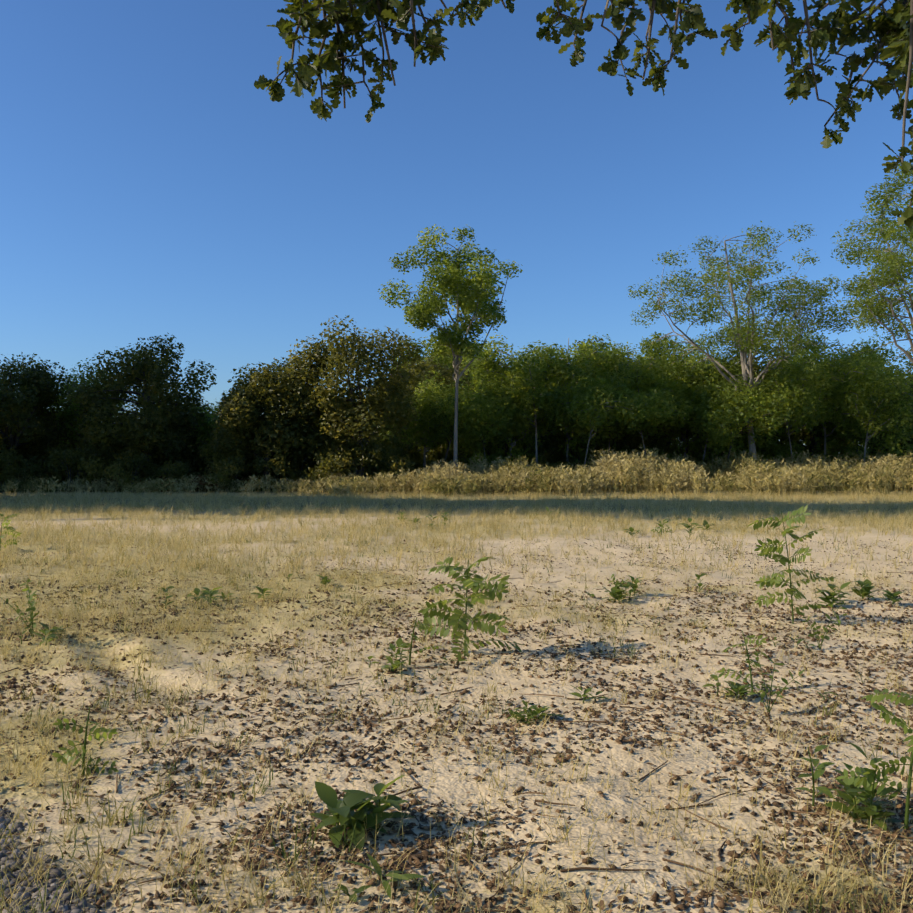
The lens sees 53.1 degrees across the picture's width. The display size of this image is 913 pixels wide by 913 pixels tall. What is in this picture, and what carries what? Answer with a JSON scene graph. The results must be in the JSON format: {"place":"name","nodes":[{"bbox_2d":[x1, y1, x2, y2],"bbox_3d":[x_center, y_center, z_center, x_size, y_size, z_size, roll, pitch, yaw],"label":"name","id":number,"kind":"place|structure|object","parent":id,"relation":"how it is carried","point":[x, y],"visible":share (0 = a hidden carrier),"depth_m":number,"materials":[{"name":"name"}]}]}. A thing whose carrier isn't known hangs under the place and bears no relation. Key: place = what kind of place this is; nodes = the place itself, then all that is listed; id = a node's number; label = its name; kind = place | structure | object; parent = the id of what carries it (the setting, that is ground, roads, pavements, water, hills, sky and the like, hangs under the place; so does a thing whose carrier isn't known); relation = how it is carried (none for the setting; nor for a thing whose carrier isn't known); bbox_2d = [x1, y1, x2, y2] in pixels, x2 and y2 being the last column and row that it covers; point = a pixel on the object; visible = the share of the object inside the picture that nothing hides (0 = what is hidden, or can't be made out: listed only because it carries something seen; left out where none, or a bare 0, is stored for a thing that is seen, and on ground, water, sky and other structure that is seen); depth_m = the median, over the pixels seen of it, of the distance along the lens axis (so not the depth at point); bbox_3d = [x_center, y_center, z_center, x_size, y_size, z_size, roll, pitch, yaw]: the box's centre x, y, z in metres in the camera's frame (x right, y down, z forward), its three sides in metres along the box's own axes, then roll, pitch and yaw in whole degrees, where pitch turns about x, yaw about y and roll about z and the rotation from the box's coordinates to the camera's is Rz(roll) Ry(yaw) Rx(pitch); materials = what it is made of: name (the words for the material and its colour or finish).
{"place":"outdoors","nodes":[
{"label":"outdoors","id":0,"kind":"place"},
{"bbox_2d":[0,807,115,912],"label":"gravel","id":1,"kind":"structure","parent":0,"point":[68,907],"depth_m":3.44,"materials":[{"name":"gravel"}]},
{"bbox_2d":[0,486,912,912],"bbox_3d":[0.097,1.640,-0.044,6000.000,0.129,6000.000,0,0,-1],"label":"ground","id":2,"kind":"structure","parent":0,"point":[460,786],"depth_m":5.95,"materials":[{"name":"beige sand"}]},
{"bbox_2d":[0,514,21,550],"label":"plant","id":3,"kind":"object","parent":2,"relation":"on","point":[6,523],"visible":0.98,"depth_m":15.90,"materials":[{"name":"green plant"}]},
{"bbox_2d":[0,579,39,638],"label":"forb","id":4,"kind":"object","parent":2,"relation":"on","point":[32,608],"visible":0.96,"depth_m":8.02,"materials":[{"name":"green plant"}]},
{"bbox_2d":[0,450,43,492],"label":"bush","id":5,"kind":"object","parent":2,"relation":"on","point":[7,467],"visible":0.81,"depth_m":41.23,"materials":[{"name":"green plant"}]},
{"bbox_2d":[0,352,72,470],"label":"oak tree","id":6,"kind":"object","parent":2,"relation":"on","point":[22,405],"visible":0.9,"depth_m":44.04,"materials":[{"name":"green plant"}]},
{"bbox_2d":[15,443,111,492],"bbox_3d":[-17.747,0.523,42.392,4.367,2.306,3.312,0,0,9],"label":"bush","id":7,"kind":"object","parent":2,"relation":"on","point":[71,461],"visible":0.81,"depth_m":42.05,"materials":[{"name":"green plant"}]},
{"bbox_2d":[20,447,112,489],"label":"bush","id":8,"kind":"object","parent":2,"relation":"on","point":[38,455],"visible":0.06,"depth_m":44.25,"materials":[{"name":"green plant"}]},
{"bbox_2d":[34,358,129,473],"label":"tree","id":9,"kind":"object","parent":2,"relation":"on","point":[66,411],"visible":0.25,"depth_m":45.59,"materials":[{"name":"green plant"}]},
{"bbox_2d":[52,707,117,774],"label":"seedling","id":10,"kind":"object","parent":2,"relation":"on","point":[71,743],"visible":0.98,"depth_m":4.69,"materials":[{"name":"green plant"}]},
{"bbox_2d":[64,447,122,476],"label":"bush","id":11,"kind":"object","parent":2,"relation":"on","point":[108,458],"visible":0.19,"depth_m":44.70,"materials":[{"name":"green plant"}]},
{"bbox_2d":[99,452,156,491],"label":"bush","id":12,"kind":"object","parent":2,"relation":"on","point":[130,464],"visible":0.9,"depth_m":41.45,"materials":[{"name":"green plant"}]},
{"bbox_2d":[64,333,216,480],"bbox_3d":[-14.969,-2.176,43.907,6.780,7.629,5.993,0,0,-1],"label":"oak tree","id":13,"kind":"object","parent":2,"relation":"on","point":[166,419],"visible":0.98,"depth_m":43.08,"materials":[{"name":"green plant"}]},
{"bbox_2d":[138,457,201,491],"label":"bush","id":14,"kind":"object","parent":2,"relation":"on","point":[180,470],"visible":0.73,"depth_m":42.25,"materials":[{"name":"green plant"}]},
{"bbox_2d":[171,449,238,477],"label":"bush","id":15,"kind":"object","parent":2,"relation":"on","point":[198,468],"visible":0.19,"depth_m":45.27,"materials":[{"name":"green plant"}]},
{"bbox_2d":[190,475,220,491],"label":"bush","id":16,"kind":"object","parent":2,"relation":"on","point":[201,483],"visible":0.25,"depth_m":42.25,"materials":[{"name":"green plant"}]},
{"bbox_2d":[178,403,235,473],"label":"tree","id":17,"kind":"object","parent":2,"relation":"on","point":[205,428],"visible":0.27,"depth_m":45.69,"materials":[{"name":"green plant"}]},
{"bbox_2d":[190,436,261,491],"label":"bush","id":18,"kind":"object","parent":2,"relation":"on","point":[237,458],"visible":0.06,"depth_m":42.59,"materials":[{"name":"green plant"}]},
{"bbox_2d":[191,441,274,492],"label":"bush","id":19,"kind":"object","parent":2,"relation":"on","point":[209,454],"visible":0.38,"depth_m":42.26,"materials":[{"name":"green plant"}]},
{"bbox_2d":[181,444,287,489],"bbox_3d":[-10.675,0.219,46.100,5.561,2.936,4.217,0,0,7],"label":"bush","id":20,"kind":"object","parent":2,"relation":"on","point":[191,461],"visible":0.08,"depth_m":44.92,"materials":[{"name":"green plant"}]},
{"bbox_2d":[200,453,274,492],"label":"bush","id":21,"kind":"object","parent":2,"relation":"on","point":[219,476],"visible":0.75,"depth_m":41.35,"materials":[{"name":"green plant"}]},
{"bbox_2d":[235,436,306,478],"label":"bush","id":22,"kind":"object","parent":2,"relation":"on","point":[254,450],"visible":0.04,"depth_m":42.92,"materials":[{"name":"green plant"}]},
{"bbox_2d":[210,357,341,490],"bbox_3d":[-8.538,-1.665,43.447,6.229,6.607,5.701,0,0,-1],"label":"oak tree","id":23,"kind":"object","parent":2,"relation":"on","point":[241,411],"visible":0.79,"depth_m":41.99,"materials":[{"name":"green plant"}]},
{"bbox_2d":[261,444,319,490],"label":"bush","id":24,"kind":"object","parent":2,"relation":"on","point":[285,462],"visible":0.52,"depth_m":42.71,"materials":[{"name":"green plant"}]},
{"bbox_2d":[246,437,335,489],"bbox_3d":[-7.828,0.293,44.469,5.271,2.783,3.997,0,0,-23],"label":"bush","id":25,"kind":"object","parent":2,"relation":"on","point":[286,475],"visible":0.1,"depth_m":44.08,"materials":[{"name":"green plant"}]},
{"bbox_2d":[308,781,369,847],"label":"weed","id":26,"kind":"object","parent":2,"relation":"on","point":[327,794],"visible":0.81,"depth_m":3.95,"materials":[{"name":"green plant"}]},
{"bbox_2d":[300,442,399,491],"bbox_3d":[-5.248,0.463,42.562,4.812,2.424,4.869,0,0,-43],"label":"bush","id":27,"kind":"object","parent":2,"relation":"on","point":[336,458],"visible":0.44,"depth_m":41.65,"materials":[{"name":"green plant"}]},
{"bbox_2d":[285,424,418,481],"bbox_3d":[-5.969,0.071,44.824,6.497,3.236,6.422,0,0,-31],"label":"bush","id":28,"kind":"object","parent":2,"relation":"on","point":[312,441],"visible":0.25,"depth_m":42.91,"materials":[{"name":"green plant"}]},
{"bbox_2d":[333,884,370,901],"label":"plant","id":29,"kind":"object","parent":2,"relation":"on","point":[352,897],"visible":0.9,"depth_m":3.35,"materials":[{"name":"green plant"}]},
{"bbox_2d":[313,792,391,850],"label":"weed","id":30,"kind":"object","parent":2,"relation":"on","point":[371,822],"visible":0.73,"depth_m":3.88,"materials":[{"name":"green plant"}]},
{"bbox_2d":[282,315,428,475],"bbox_3d":[-4.476,-2.378,43.194,6.198,8.034,6.556,0,0,45],"label":"oak tree","id":31,"kind":"object","parent":2,"relation":"on","point":[383,402],"visible":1,"depth_m":41.68,"materials":[{"name":"green plant"}]},
{"bbox_2d":[325,802,387,834],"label":"weed","id":32,"kind":"object","parent":2,"relation":"on","point":[362,813],"visible":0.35,"depth_m":3.96,"materials":[{"name":"green plant"}]},
{"bbox_2d":[307,429,420,472],"bbox_3d":[-5.304,-0.205,48.880,5.477,3.814,7.223,0,0,-22],"label":"bush","id":33,"kind":"object","parent":2,"relation":"on","point":[405,452],"visible":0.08,"depth_m":46.93,"materials":[{"name":"green plant"}]},
{"bbox_2d":[317,440,417,492],"bbox_3d":[-4.368,0.443,42.393,4.682,2.472,3.550,0,0,-17],"label":"bush","id":34,"kind":"object","parent":2,"relation":"on","point":[363,459],"visible":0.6,"depth_m":42.02,"materials":[{"name":"green plant"}]},
{"bbox_2d":[340,775,414,817],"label":"weed","id":35,"kind":"object","parent":2,"relation":"on","point":[391,800],"visible":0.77,"depth_m":4.05,"materials":[{"name":"green plant"}]},
{"bbox_2d":[348,451,412,475],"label":"bush","id":36,"kind":"object","parent":2,"relation":"on","point":[383,465],"visible":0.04,"depth_m":45.40,"materials":[{"name":"green plant"}]},
{"bbox_2d":[340,853,425,898],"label":"plant","id":37,"kind":"object","parent":2,"relation":"on","point":[393,874],"visible":0.88,"depth_m":3.44,"materials":[{"name":"green plant"}]},
{"bbox_2d":[395,618,441,664],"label":"seedling","id":38,"kind":"object","parent":2,"relation":"on","point":[422,627],"visible":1,"depth_m":7.18,"materials":[{"name":"green plant"}]},
{"bbox_2d":[382,370,468,468],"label":"tree","id":39,"kind":"object","parent":2,"relation":"on","point":[427,399],"visible":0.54,"depth_m":46.01,"materials":[{"name":"green plant"}]},
{"bbox_2d":[394,352,470,452],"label":"tree","id":40,"kind":"object","parent":2,"relation":"on","point":[446,375],"visible":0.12,"depth_m":49.62,"materials":[{"name":"green plant"}]},
{"bbox_2d":[387,350,498,395],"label":"tree","id":41,"kind":"object","parent":2,"relation":"on","point":[423,361],"visible":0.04,"depth_m":54.43,"materials":[{"name":"green plant"}]},
{"bbox_2d":[426,444,472,464],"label":"bush","id":42,"kind":"object","parent":2,"relation":"on","point":[440,453],"visible":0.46,"depth_m":47.51,"materials":[{"name":"green plant"}]},
{"bbox_2d":[378,224,522,470],"bbox_3d":[-0.255,-4.634,42.887,6.897,12.544,5.592,0,0,-1],"label":"tall tree","id":43,"kind":"object","parent":2,"relation":"on","point":[450,280],"visible":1,"depth_m":42.06,"materials":[{"name":"green plant"}]},
{"bbox_2d":[0,485,912,574],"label":"dry grass","id":44,"kind":"structure","parent":2,"relation":"on","point":[355,510],"depth_m":22.21,"materials":[{"name":"beige plant"}]},
{"bbox_2d":[0,560,912,912],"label":"dry grass","id":45,"kind":"structure","parent":2,"relation":"on","point":[296,630],"depth_m":5.48,"materials":[{"name":"beige plant"}]},
{"bbox_2d":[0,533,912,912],"bbox_3d":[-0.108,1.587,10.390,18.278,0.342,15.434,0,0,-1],"label":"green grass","id":46,"kind":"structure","parent":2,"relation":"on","point":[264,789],"depth_m":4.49,"materials":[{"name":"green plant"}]},
{"bbox_2d":[0,538,912,912],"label":"leaf litter","id":47,"kind":"object","parent":2,"relation":"on","point":[518,812],"visible":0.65,"depth_m":5.12,"materials":[{"name":"brown plant"}]},
{"bbox_2d":[0,445,912,496],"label":"tall plant weeds","id":48,"kind":"object","parent":2,"relation":"on","point":[628,473],"visible":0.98,"depth_m":40.01,"materials":[{"name":"beige plant"}]},
{"bbox_2d":[411,370,514,464],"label":"tree","id":49,"kind":"object","parent":2,"relation":"on","point":[462,402],"visible":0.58,"depth_m":44.53,"materials":[{"name":"green plant"}]},
{"bbox_2d":[418,557,522,660],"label":"sapling","id":50,"kind":"object","parent":2,"relation":"on","point":[467,582],"visible":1,"depth_m":7.55,"materials":[{"name":"green plant"}]},
{"bbox_2d":[445,438,520,459],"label":"bush","id":51,"kind":"object","parent":2,"relation":"on","point":[460,443],"visible":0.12,"depth_m":50.97,"materials":[{"name":"green plant"}]},
{"bbox_2d":[432,386,537,458],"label":"tree","id":52,"kind":"object","parent":2,"relation":"on","point":[500,417],"visible":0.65,"depth_m":44.31,"materials":[{"name":"green plant"}]},
{"bbox_2d":[458,449,517,472],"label":"bush","id":53,"kind":"object","parent":2,"relation":"on","point":[483,457],"visible":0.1,"depth_m":45.10,"materials":[{"name":"green plant"}]},
{"bbox_2d":[460,368,544,455],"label":"tree","id":54,"kind":"object","parent":2,"relation":"on","point":[489,445],"visible":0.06,"depth_m":49.15,"materials":[{"name":"green plant"}]},
{"bbox_2d":[481,446,546,465],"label":"bush","id":55,"kind":"object","parent":2,"relation":"on","point":[515,454],"visible":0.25,"depth_m":46.46,"materials":[{"name":"green plant"}]},
{"bbox_2d":[459,332,570,459],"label":"tree","id":56,"kind":"object","parent":2,"relation":"on","point":[489,365],"visible":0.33,"depth_m":46.49,"materials":[{"name":"green plant"}]},
{"bbox_2d":[499,343,579,461],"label":"tree","id":57,"kind":"object","parent":2,"relation":"on","point":[526,384],"visible":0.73,"depth_m":44.83,"materials":[{"name":"green plant"}]},
{"bbox_2d":[528,454,582,470],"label":"bush","id":58,"kind":"object","parent":2,"relation":"on","point":[550,464],"visible":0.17,"depth_m":47.35,"materials":[{"name":"green plant"}]},
{"bbox_2d":[508,332,627,463],"bbox_3d":[5.817,-2.306,47.869,7.232,7.888,7.493,0,0,-21],"label":"tree","id":59,"kind":"object","parent":2,"relation":"on","point":[587,359],"visible":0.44,"depth_m":45.96,"materials":[{"name":"green plant"}]},
{"bbox_2d":[537,381,615,464],"bbox_3d":[6.707,-1.493,49.906,4.712,6.261,4.728,0,0,37],"label":"bush","id":60,"kind":"object","parent":2,"relation":"on","point":[546,444],"visible":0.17,"depth_m":49.38,"materials":[{"name":"green plant"}]},
{"bbox_2d":[254,0,912,232],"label":"overhanging oak tree","id":61,"kind":"object","parent":2,"relation":"on","point":[892,28],"visible":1,"depth_m":7.26,"materials":[{"name":"green plant"}]},
{"bbox_2d":[539,375,651,464],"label":"tree","id":62,"kind":"object","parent":2,"relation":"on","point":[594,416],"visible":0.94,"depth_m":44.06,"materials":[{"name":"green plant"}]},
{"bbox_2d":[554,430,651,467],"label":"bush","id":63,"kind":"object","parent":2,"relation":"on","point":[583,454],"visible":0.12,"depth_m":46.85,"materials":[{"name":"green plant"}]},
{"bbox_2d":[573,357,663,452],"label":"tree","id":64,"kind":"object","parent":2,"relation":"on","point":[624,374],"visible":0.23,"depth_m":45.51,"materials":[{"name":"green plant"}]},
{"bbox_2d":[583,427,654,456],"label":"bush","id":65,"kind":"object","parent":2,"relation":"on","point":[605,447],"visible":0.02,"depth_m":47.80,"materials":[{"name":"green plant"}]},
{"bbox_2d":[582,440,671,464],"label":"bush","id":66,"kind":"object","parent":2,"relation":"on","point":[623,448],"visible":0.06,"depth_m":47.55,"materials":[{"name":"green plant"}]},
{"bbox_2d":[601,404,667,457],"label":"bush","id":67,"kind":"object","parent":2,"relation":"on","point":[647,442],"visible":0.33,"depth_m":47.56,"materials":[{"name":"green plant"}]},
{"bbox_2d":[580,381,692,458],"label":"tree","id":68,"kind":"object","parent":2,"relation":"on","point":[660,410],"visible":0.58,"depth_m":44.51,"materials":[{"name":"green plant"}]},
{"bbox_2d":[570,331,708,449],"bbox_3d":[9.658,-2.471,48.480,7.349,8.218,7.648,0,0,-37],"label":"tree","id":69,"kind":"object","parent":2,"relation":"on","point":[672,383],"visible":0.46,"depth_m":46.12,"materials":[{"name":"green plant"}]},
{"bbox_2d":[655,434,700,458],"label":"bush","id":70,"kind":"object","parent":2,"relation":"on","point":[668,449],"visible":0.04,"depth_m":51.46,"materials":[{"name":"green plant"}]},
{"bbox_2d":[656,365,724,455],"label":"tree","id":71,"kind":"object","parent":2,"relation":"on","point":[682,433],"depth_m":49.09,"materials":[{"name":"green plant"}]},
{"bbox_2d":[639,335,748,459],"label":"tree","id":72,"kind":"object","parent":2,"relation":"on","point":[685,429],"visible":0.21,"depth_m":47.81,"materials":[{"name":"green plant"}]},
{"bbox_2d":[674,374,743,459],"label":"tree","id":73,"kind":"object","parent":2,"relation":"on","point":[695,400],"visible":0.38,"depth_m":46.02,"materials":[{"name":"green plant"}]},
{"bbox_2d":[666,432,772,466],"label":"bush","id":74,"kind":"object","parent":2,"relation":"on","point":[685,445],"visible":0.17,"depth_m":48.39,"materials":[{"name":"green plant"}]},
{"bbox_2d":[688,358,756,457],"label":"tree","id":75,"kind":"object","parent":2,"relation":"on","point":[704,441],"depth_m":49.27,"materials":[{"name":"green plant"}]},
{"bbox_2d":[626,220,857,459],"bbox_3d":[14.046,-4.974,45.185,11.124,13.247,10.097,0,0,-1],"label":"locust tree","id":76,"kind":"object","parent":2,"relation":"on","point":[738,331],"visible":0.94,"depth_m":44.47,"materials":[{"name":"green plant"}]},
{"bbox_2d":[688,372,796,464],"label":"tree","id":77,"kind":"object","parent":2,"relation":"on","point":[723,429],"visible":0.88,"depth_m":44.12,"materials":[{"name":"green plant"}]},
{"bbox_2d":[716,631,782,691],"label":"seedling","id":78,"kind":"object","parent":2,"relation":"on","point":[748,661],"visible":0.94,"depth_m":6.43,"materials":[{"name":"green plant"}]},
{"bbox_2d":[727,643,804,712],"bbox_3d":[1.975,1.437,5.811,0.406,0.418,0.400,0,0,42],"label":"forb","id":79,"kind":"object","parent":2,"relation":"on","point":[763,694],"visible":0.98,"depth_m":5.84,"materials":[{"name":"green plant"}]},
{"bbox_2d":[728,338,804,453],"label":"tree","id":80,"kind":"object","parent":2,"relation":"on","point":[756,370],"visible":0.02,"depth_m":50.19,"materials":[{"name":"green plant"}]},
{"bbox_2d":[742,436,818,462],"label":"bush","id":81,"kind":"object","parent":2,"relation":"on","point":[775,450],"visible":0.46,"depth_m":48.35,"materials":[{"name":"green plant"}]},
{"bbox_2d":[727,359,839,458],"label":"tree","id":82,"kind":"object","parent":2,"relation":"on","point":[800,408],"visible":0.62,"depth_m":45.12,"materials":[{"name":"green plant"}]},
{"bbox_2d":[747,505,837,623],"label":"sapling","id":83,"kind":"object","parent":2,"relation":"on","point":[774,578],"visible":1,"depth_m":9.05,"materials":[{"name":"green plant"}]},
{"bbox_2d":[765,363,857,457],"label":"tree","id":84,"kind":"object","parent":2,"relation":"on","point":[813,442],"visible":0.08,"depth_m":50.71,"materials":[{"name":"green plant"}]},
{"bbox_2d":[795,735,839,805],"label":"weed plant","id":85,"kind":"object","parent":2,"relation":"on","point":[819,772],"visible":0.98,"depth_m":4.28,"materials":[{"name":"green plant"}]},
{"bbox_2d":[789,600,848,648],"bbox_3d":[3.099,1.427,7.823,0.529,0.446,0.137,0,0,45],"label":"forb","id":86,"kind":"object","parent":2,"relation":"on","point":[814,623],"visible":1,"depth_m":7.80,"materials":[{"name":"green plant"}]},
{"bbox_2d":[760,330,902,457],"bbox_3d":[19.912,-2.746,49.181,6.998,8.766,8.414,0,0,-1],"label":"tree","id":87,"kind":"object","parent":2,"relation":"on","point":[834,361],"visible":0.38,"depth_m":47.15,"materials":[{"name":"green plant"}]},
{"bbox_2d":[815,584,847,607],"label":"weed","id":88,"kind":"object","parent":2,"relation":"on","point":[832,587],"visible":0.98,"depth_m":10.06,"materials":[{"name":"green plant"}]},
{"bbox_2d":[827,762,876,812],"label":"weed plant","id":89,"kind":"object","parent":2,"relation":"on","point":[849,767],"visible":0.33,"depth_m":4.23,"materials":[{"name":"green plant"}]},
{"bbox_2d":[825,778,883,821],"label":"weed plant","id":90,"kind":"object","parent":2,"relation":"on","point":[845,796],"visible":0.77,"depth_m":4.06,"materials":[{"name":"green plant"}]},
{"bbox_2d":[803,428,912,464],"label":"bush","id":91,"kind":"object","parent":2,"relation":"on","point":[888,445],"visible":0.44,"depth_m":47.63,"materials":[{"name":"green plant"}]},
{"bbox_2d":[848,580,873,599],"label":"weed","id":92,"kind":"object","parent":2,"relation":"on","point":[860,592],"visible":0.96,"depth_m":10.57,"materials":[{"name":"green plant"}]},
{"bbox_2d":[821,159,912,363],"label":"locust tree","id":93,"kind":"object","parent":2,"relation":"on","point":[895,262],"visible":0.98,"depth_m":39.88,"materials":[{"name":"green plant"}]},
{"bbox_2d":[822,361,912,467],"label":"tree","id":94,"kind":"object","parent":2,"relation":"on","point":[867,400],"visible":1,"depth_m":44.82,"materials":[{"name":"green plant"}]},
{"bbox_2d":[836,344,903,443],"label":"tree","id":95,"kind":"object","parent":2,"relation":"on","point":[874,376],"visible":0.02,"depth_m":53.61,"materials":[{"name":"green plant"}]},
{"bbox_2d":[845,742,896,827],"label":"weed plant","id":96,"kind":"object","parent":2,"relation":"on","point":[874,808],"visible":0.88,"depth_m":3.97,"materials":[{"name":"green plant"}]},
{"bbox_2d":[836,689,912,829],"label":"sapling","id":97,"kind":"object","parent":2,"relation":"on","point":[863,781],"visible":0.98,"depth_m":3.98,"materials":[{"name":"green plant"}]},
{"bbox_2d":[847,785,902,830],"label":"weed plant","id":98,"kind":"object","parent":2,"relation":"on","point":[869,812],"visible":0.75,"depth_m":4.00,"materials":[{"name":"green plant"}]},
{"bbox_2d":[850,383,912,455],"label":"bush","id":99,"kind":"object","parent":2,"relation":"on","point":[880,438],"visible":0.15,"depth_m":48.98,"materials":[{"name":"green plant"}]},
{"bbox_2d":[0,0,912,455],"label":"sky","id":100,"kind":"structure","parent":0,"point":[149,187],"materials":[{"name":"blue"}]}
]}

